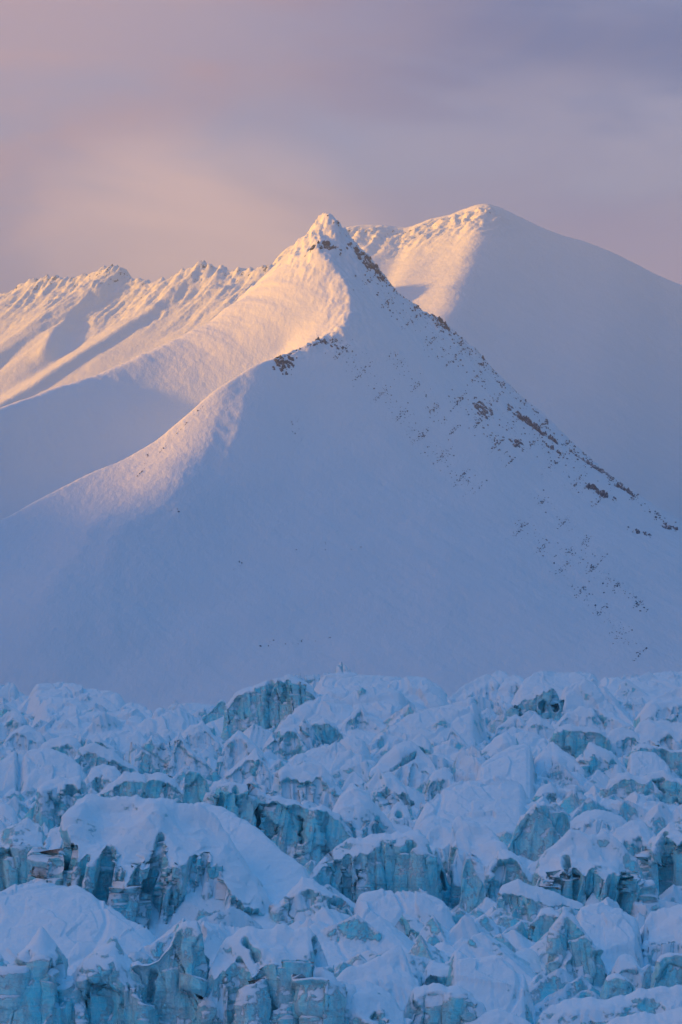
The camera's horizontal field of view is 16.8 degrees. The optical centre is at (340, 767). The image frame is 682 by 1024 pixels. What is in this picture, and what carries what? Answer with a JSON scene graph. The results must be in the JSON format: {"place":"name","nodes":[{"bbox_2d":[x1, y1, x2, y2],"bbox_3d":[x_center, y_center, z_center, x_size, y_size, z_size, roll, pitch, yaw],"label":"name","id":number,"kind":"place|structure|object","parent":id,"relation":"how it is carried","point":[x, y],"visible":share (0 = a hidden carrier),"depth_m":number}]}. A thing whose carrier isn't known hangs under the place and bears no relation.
{"place":"outdoors","nodes":[
{"label":"outdoors","id":0,"kind":"place"},
{"bbox_2d":[0,260,273,407],"bbox_3d":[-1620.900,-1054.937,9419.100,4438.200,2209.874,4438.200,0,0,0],"label":"mountain","id":1,"kind":"structure","parent":0,"point":[56,330],"depth_m":9328.25},
{"bbox_2d":[0,212,681,713],"bbox_3d":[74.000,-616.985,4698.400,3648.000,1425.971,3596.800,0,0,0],"label":"mountain","id":2,"kind":"structure","parent":0,"point":[348,524],"depth_m":4417.55},
{"bbox_2d":[272,355,296,374],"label":"rock outcrop","id":3,"kind":"object","parent":2,"relation":"on","point":[281,361],"visible":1,"depth_m":4921.84},
{"bbox_2d":[308,240,341,255],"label":"rock outcrop","id":4,"kind":"object","parent":2,"relation":"on","point":[326,244],"visible":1,"depth_m":5396.28},
{"bbox_2d":[315,337,347,351],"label":"rock outcrop","id":5,"kind":"object","parent":2,"relation":"on","point":[326,342],"visible":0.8,"depth_m":5034.09},
{"bbox_2d":[346,242,371,270],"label":"rock outcrop","id":6,"kind":"object","parent":2,"relation":"on","point":[358,254],"visible":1,"depth_m":5448.07},
{"bbox_2d":[364,254,386,286],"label":"rock outcrop","id":7,"kind":"object","parent":2,"relation":"on","point":[377,270],"visible":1,"depth_m":5452.31},
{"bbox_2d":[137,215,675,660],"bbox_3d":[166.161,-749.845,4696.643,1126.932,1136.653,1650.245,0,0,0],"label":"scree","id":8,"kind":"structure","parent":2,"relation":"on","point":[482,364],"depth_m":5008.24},
{"bbox_2d":[432,314,449,330],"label":"rock outcrop","id":9,"kind":"object","parent":2,"relation":"on","point":[439,319],"visible":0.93,"depth_m":5509.74},
{"bbox_2d":[472,396,492,418],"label":"rock outcrop","id":10,"kind":"object","parent":2,"relation":"on","point":[478,406],"visible":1,"depth_m":5110.59},
{"bbox_2d":[509,438,523,451],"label":"rock outcrop","id":11,"kind":"object","parent":2,"relation":"on","point":[517,442],"visible":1,"depth_m":5007.18},
{"bbox_2d":[507,403,557,444],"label":"rock outcrop","id":12,"kind":"object","parent":2,"relation":"on","point":[528,421],"visible":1,"depth_m":5223.75},
{"bbox_2d":[542,440,560,454],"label":"rock outcrop","id":13,"kind":"object","parent":2,"relation":"on","point":[552,448],"visible":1,"depth_m":5137.46},
{"bbox_2d":[569,449,622,485],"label":"rock outcrop","id":14,"kind":"object","parent":2,"relation":"on","point":[600,470],"visible":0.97,"depth_m":5247.06},
{"bbox_2d":[585,482,616,500],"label":"rock outcrop","id":15,"kind":"object","parent":2,"relation":"on","point":[594,487],"visible":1,"depth_m":4948.68},
{"bbox_2d":[614,483,632,494],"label":"rock outcrop","id":16,"kind":"object","parent":2,"relation":"on","point":[617,485],"visible":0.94,"depth_m":5138.92},
{"bbox_2d":[628,526,650,537],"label":"rock outcrop","id":17,"kind":"object","parent":2,"relation":"on","point":[638,532],"visible":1,"depth_m":4740.40},
{"bbox_2d":[662,522,677,529],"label":"rock outcrop","id":18,"kind":"object","parent":2,"relation":"on","point":[669,527],"visible":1,"depth_m":4908.72},
{"bbox_2d":[0,662,681,1023],"bbox_3d":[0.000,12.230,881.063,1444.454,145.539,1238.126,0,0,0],"label":"glacier","id":19,"kind":"object","parent":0,"point":[479,946],"visible":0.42,"depth_m":593.84},
{"bbox_2d":[0,954,9,966],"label":"serac","id":20,"kind":"object","parent":19,"relation":"on","point":[3,962],"visible":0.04,"depth_m":336.85},
{"bbox_2d":[4,711,28,730],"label":"serac","id":21,"kind":"object","parent":19,"relation":"on","point":[13,722],"visible":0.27,"depth_m":882.58},
{"bbox_2d":[0,817,46,890],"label":"serac","id":22,"kind":"object","parent":19,"relation":"on","point":[21,840],"visible":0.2,"depth_m":485.63},
{"bbox_2d":[5,725,44,751],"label":"serac","id":23,"kind":"object","parent":19,"relation":"on","point":[26,738],"visible":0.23,"depth_m":818.16},
{"bbox_2d":[0,927,74,1023],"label":"serac","id":24,"kind":"object","parent":19,"relation":"on","point":[35,985],"visible":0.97,"depth_m":327.69},
{"bbox_2d":[27,827,62,882],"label":"serac","id":25,"kind":"object","parent":19,"relation":"on","point":[53,840],"visible":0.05,"depth_m":474.10},
{"bbox_2d":[32,775,87,828],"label":"serac","id":26,"kind":"object","parent":19,"relation":"on","point":[57,797],"visible":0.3,"depth_m":615.85},
{"bbox_2d":[38,735,81,758],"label":"serac","id":27,"kind":"object","parent":19,"relation":"on","point":[69,746],"visible":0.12,"depth_m":783.27},
{"bbox_2d":[43,975,89,1023],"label":"serac","id":28,"kind":"object","parent":19,"relation":"on","point":[81,1016],"visible":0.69,"depth_m":328.25},
{"bbox_2d":[83,764,120,792],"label":"serac","id":29,"kind":"object","parent":19,"relation":"on","point":[98,778],"visible":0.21,"depth_m":692.89},
{"bbox_2d":[91,737,115,752],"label":"serac","id":30,"kind":"object","parent":19,"relation":"on","point":[100,741],"visible":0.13,"depth_m":810.03},
{"bbox_2d":[74,743,138,775],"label":"serac","id":31,"kind":"object","parent":19,"relation":"on","point":[88,757],"visible":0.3,"depth_m":740.41},
{"bbox_2d":[68,935,169,1023],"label":"serac","id":32,"kind":"object","parent":19,"relation":"on","point":[102,979],"visible":0.85,"depth_m":330.77},
{"bbox_2d":[96,771,146,797],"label":"serac","id":33,"kind":"object","parent":19,"relation":"on","point":[127,783],"visible":0.27,"depth_m":655.03},
{"bbox_2d":[26,793,272,929],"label":"serac","id":34,"kind":"object","parent":19,"relation":"on","point":[127,857],"visible":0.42,"depth_m":437.08},
{"bbox_2d":[134,735,171,773],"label":"serac","id":35,"kind":"object","parent":19,"relation":"on","point":[152,756],"visible":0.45,"depth_m":756.75},
{"bbox_2d":[143,772,183,801],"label":"serac","id":36,"kind":"object","parent":19,"relation":"on","point":[159,785],"visible":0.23,"depth_m":653.03},
{"bbox_2d":[128,921,209,1023],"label":"ice spire","id":37,"kind":"structure","parent":19,"relation":"on","point":[175,975],"depth_m":332.16},
{"bbox_2d":[163,732,219,782],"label":"ice spire","id":38,"kind":"structure","parent":19,"relation":"on","point":[183,754],"depth_m":737.36},
{"bbox_2d":[182,770,209,803],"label":"ice slab","id":39,"kind":"structure","parent":19,"relation":"on","point":[196,787],"depth_m":643.33},
{"bbox_2d":[182,721,221,756],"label":"serac","id":40,"kind":"object","parent":19,"relation":"on","point":[200,735],"visible":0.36,"depth_m":818.08},
{"bbox_2d":[202,699,225,724],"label":"ice spire","id":41,"kind":"structure","parent":19,"relation":"on","point":[216,711],"depth_m":927.91},
{"bbox_2d":[203,779,227,801],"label":"ice slab","id":42,"kind":"structure","parent":19,"relation":"on","point":[214,785],"depth_m":634.64},
{"bbox_2d":[215,730,269,779],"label":"serac","id":43,"kind":"object","parent":19,"relation":"on","point":[238,746],"visible":0.48,"depth_m":742.71},
{"bbox_2d":[223,748,272,794],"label":"serac","id":44,"kind":"object","parent":19,"relation":"on","point":[252,763],"visible":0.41,"depth_m":702.62},
{"bbox_2d":[221,674,319,740],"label":"serac","id":45,"kind":"object","parent":19,"relation":"on","point":[270,705],"visible":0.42,"depth_m":888.58},
{"bbox_2d":[196,923,355,1023],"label":"serac","id":46,"kind":"object","parent":19,"relation":"on","point":[281,973],"visible":0.99,"depth_m":328.10},
{"bbox_2d":[206,782,353,865],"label":"serac","id":47,"kind":"object","parent":19,"relation":"on","point":[299,832],"visible":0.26,"depth_m":541.04},
{"bbox_2d":[263,727,308,759],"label":"serac","id":48,"kind":"object","parent":19,"relation":"on","point":[285,743],"visible":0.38,"depth_m":790.75},
{"bbox_2d":[266,762,342,810],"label":"serac","id":49,"kind":"object","parent":19,"relation":"on","point":[306,781],"visible":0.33,"depth_m":643.42},
{"bbox_2d":[298,717,321,746],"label":"ice spire","id":50,"kind":"structure","parent":19,"relation":"on","point":[306,732],"depth_m":802.53},
{"bbox_2d":[268,877,352,925],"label":"serac","id":51,"kind":"object","parent":19,"relation":"on","point":[303,899],"visible":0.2,"depth_m":429.89},
{"bbox_2d":[311,718,343,744],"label":"serac","id":52,"kind":"object","parent":19,"relation":"on","point":[326,731],"visible":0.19,"depth_m":817.30},
{"bbox_2d":[341,771,364,791],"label":"serac","id":53,"kind":"object","parent":19,"relation":"on","point":[355,778],"visible":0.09,"depth_m":656.09},
{"bbox_2d":[337,703,385,733],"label":"serac","id":54,"kind":"object","parent":19,"relation":"on","point":[360,718],"visible":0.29,"depth_m":859.38},
{"bbox_2d":[332,783,395,837],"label":"serac","id":55,"kind":"object","parent":19,"relation":"on","point":[359,811],"visible":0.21,"depth_m":549.86},
{"bbox_2d":[309,829,442,902],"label":"serac","id":56,"kind":"object","parent":19,"relation":"on","point":[351,869],"visible":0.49,"depth_m":481.74},
{"bbox_2d":[336,945,419,1009],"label":"serac","id":57,"kind":"object","parent":19,"relation":"on","point":[389,971],"visible":0.27,"depth_m":360.20},
{"bbox_2d":[348,981,412,1023],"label":"serac","id":58,"kind":"object","parent":19,"relation":"on","point":[370,1003],"visible":0.71,"depth_m":327.49},
{"bbox_2d":[363,768,414,819],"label":"serac","id":59,"kind":"object","parent":19,"relation":"on","point":[382,790],"visible":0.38,"depth_m":634.81},
{"bbox_2d":[387,802,414,828],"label":"serac","id":60,"kind":"object","parent":19,"relation":"on","point":[400,811],"visible":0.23,"depth_m":590.39},
{"bbox_2d":[369,740,435,793],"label":"serac","id":61,"kind":"object","parent":19,"relation":"on","point":[409,763],"visible":0.33,"depth_m":699.48},
{"bbox_2d":[395,914,423,940],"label":"serac","id":62,"kind":"object","parent":19,"relation":"on","point":[410,927],"visible":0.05,"depth_m":420.43},
{"bbox_2d":[411,734,433,754],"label":"serac","id":63,"kind":"object","parent":19,"relation":"on","point":[422,742],"visible":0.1,"depth_m":769.55},
{"bbox_2d":[422,961,448,985],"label":"serac","id":64,"kind":"object","parent":19,"relation":"on","point":[435,972],"visible":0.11,"depth_m":369.40},
{"bbox_2d":[426,825,451,872],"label":"serac","id":65,"kind":"object","parent":19,"relation":"on","point":[438,837],"visible":0.11,"depth_m":516.97},
{"bbox_2d":[424,767,455,802],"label":"serac","id":66,"kind":"object","parent":19,"relation":"on","point":[440,780],"visible":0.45,"depth_m":679.14},
{"bbox_2d":[437,855,450,905],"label":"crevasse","id":67,"kind":"structure","parent":19,"relation":"on","point":[446,890],"depth_m":487.90},
{"bbox_2d":[404,983,486,1023],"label":"serac","id":68,"kind":"object","parent":19,"relation":"on","point":[435,1003],"visible":0.89,"depth_m":332.28},
{"bbox_2d":[446,727,469,747],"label":"serac","id":69,"kind":"object","parent":19,"relation":"on","point":[453,734],"visible":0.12,"depth_m":815.04},
{"bbox_2d":[446,674,499,702],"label":"serac","id":70,"kind":"object","parent":19,"relation":"on","point":[486,686],"visible":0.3,"depth_m":1043.48},
{"bbox_2d":[458,857,488,912],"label":"ice spire","id":71,"kind":"structure","parent":19,"relation":"on","point":[474,894],"depth_m":467.07},
{"bbox_2d":[447,815,507,908],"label":"serac","id":72,"kind":"object","parent":19,"relation":"on","point":[478,845],"visible":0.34,"depth_m":492.63},
{"bbox_2d":[465,1008,530,1023],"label":"serac","id":73,"kind":"object","parent":19,"relation":"on","point":[497,1016],"visible":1,"depth_m":330.82},
{"bbox_2d":[480,732,518,757],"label":"serac","id":74,"kind":"object","parent":19,"relation":"on","point":[502,742],"visible":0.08,"depth_m":748.34},
{"bbox_2d":[491,674,523,704],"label":"serac","id":75,"kind":"object","parent":19,"relation":"on","point":[508,688],"visible":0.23,"depth_m":1040.90},
{"bbox_2d":[484,849,531,902],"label":"serac","id":76,"kind":"object","parent":19,"relation":"on","point":[506,866],"visible":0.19,"depth_m":476.13},
{"bbox_2d":[495,714,525,734],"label":"serac","id":77,"kind":"object","parent":19,"relation":"on","point":[516,721],"visible":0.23,"depth_m":890.48},
{"bbox_2d":[515,947,541,973],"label":"ice boulder","id":78,"kind":"object","parent":19,"relation":"on","point":[529,955],"visible":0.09,"depth_m":396.39},
{"bbox_2d":[506,687,564,720],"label":"serac","id":79,"kind":"object","parent":19,"relation":"on","point":[546,702],"visible":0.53,"depth_m":964.13},
{"bbox_2d":[508,801,569,861],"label":"ice pillar","id":80,"kind":"structure","parent":19,"relation":"on","point":[540,828],"depth_m":534.57},
{"bbox_2d":[523,713,554,739],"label":"serac","id":81,"kind":"object","parent":19,"relation":"on","point":[539,725],"visible":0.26,"depth_m":856.90},
{"bbox_2d":[496,879,583,921],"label":"serac","id":82,"kind":"object","parent":19,"relation":"on","point":[527,902],"visible":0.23,"depth_m":444.31},
{"bbox_2d":[538,950,547,970],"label":"ice boulder","id":83,"kind":"object","parent":19,"relation":"on","point":[541,953],"visible":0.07,"depth_m":397.97},
{"bbox_2d":[528,907,558,941],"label":"serac","id":84,"kind":"object","parent":19,"relation":"on","point":[541,924],"visible":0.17,"depth_m":420.68},
{"bbox_2d":[532,782,557,803],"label":"serac","id":85,"kind":"object","parent":19,"relation":"on","point":[548,791],"visible":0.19,"depth_m":646.65},
{"bbox_2d":[534,742,584,776],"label":"serac","id":86,"kind":"object","parent":19,"relation":"on","point":[549,755],"visible":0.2,"depth_m":697.49},
{"bbox_2d":[545,906,608,987],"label":"serac","id":87,"kind":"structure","parent":19,"relation":"on","point":[573,951],"depth_m":387.73},
{"bbox_2d":[549,724,611,758],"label":"ice slab","id":88,"kind":"structure","parent":19,"relation":"on","point":[572,740],"depth_m":797.09},
{"bbox_2d":[554,706,633,735],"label":"serac","id":89,"kind":"object","parent":19,"relation":"on","point":[602,720],"visible":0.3,"depth_m":892.23},
{"bbox_2d":[584,892,605,905],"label":"ice boulder","id":90,"kind":"object","parent":19,"relation":"on","point":[592,899],"visible":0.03,"depth_m":458.55},
{"bbox_2d":[532,829,659,914],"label":"serac","id":91,"kind":"object","parent":19,"relation":"on","point":[578,866],"visible":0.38,"depth_m":462.30},
{"bbox_2d":[570,809,626,832],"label":"serac","id":92,"kind":"object","parent":19,"relation":"on","point":[582,821],"visible":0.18,"depth_m":582.65},
{"bbox_2d":[577,742,626,777],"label":"serac","id":93,"kind":"object","parent":19,"relation":"on","point":[593,759],"visible":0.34,"depth_m":725.02},
{"bbox_2d":[536,985,681,1023],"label":"serac","id":94,"kind":"object","parent":19,"relation":"on","point":[593,1010],"visible":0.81,"depth_m":348.27},
{"bbox_2d":[600,973,634,999],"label":"serac","id":95,"kind":"object","parent":19,"relation":"on","point":[615,984],"visible":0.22,"depth_m":370.57},
{"bbox_2d":[607,727,639,757],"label":"serac","id":96,"kind":"object","parent":19,"relation":"on","point":[621,739],"visible":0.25,"depth_m":805.74},
{"bbox_2d":[609,954,646,989],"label":"serac","id":97,"kind":"object","parent":19,"relation":"on","point":[627,966],"visible":0.23,"depth_m":385.27},
{"bbox_2d":[613,820,652,865],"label":"serac","id":98,"kind":"object","parent":19,"relation":"on","point":[633,837],"visible":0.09,"depth_m":541.46},
{"bbox_2d":[600,769,681,805],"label":"serac","id":99,"kind":"object","parent":19,"relation":"on","point":[664,786],"visible":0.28,"depth_m":640.68},
{"bbox_2d":[606,1007,681,1023],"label":"serac","id":100,"kind":"object","parent":19,"relation":"on","point":[673,1016],"visible":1,"depth_m":330.50},
{"bbox_2d":[625,743,681,778],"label":"serac","id":101,"kind":"object","parent":19,"relation":"on","point":[672,759],"visible":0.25,"depth_m":740.14},
{"bbox_2d":[632,719,681,749],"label":"serac","id":102,"kind":"object","parent":19,"relation":"on","point":[665,734],"visible":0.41,"depth_m":807.93},
{"bbox_2d":[633,686,681,727],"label":"serac","id":103,"kind":"object","parent":19,"relation":"on","point":[667,705],"visible":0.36,"depth_m":864.86},
{"bbox_2d":[634,822,681,894],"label":"serac","id":104,"kind":"object","parent":19,"relation":"on","point":[659,857],"visible":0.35,"depth_m":484.51},
{"bbox_2d":[640,904,681,965],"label":"serac","id":105,"kind":"object","parent":19,"relation":"on","point":[661,931],"visible":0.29,"depth_m":405.48},
{"bbox_2d":[651,952,681,987],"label":"serac","id":106,"kind":"object","parent":19,"relation":"on","point":[667,972],"visible":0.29,"depth_m":377.40},
{"bbox_2d":[0,0,681,293],"label":"sky","id":107,"kind":"structure","parent":0,"point":[152,140]},
{"bbox_2d":[272,204,681,520],"bbox_3d":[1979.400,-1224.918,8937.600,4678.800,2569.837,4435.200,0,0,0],"label":"mountain","id":108,"kind":"structure","parent":0,"point":[577,342],"depth_m":8955.34}
]}

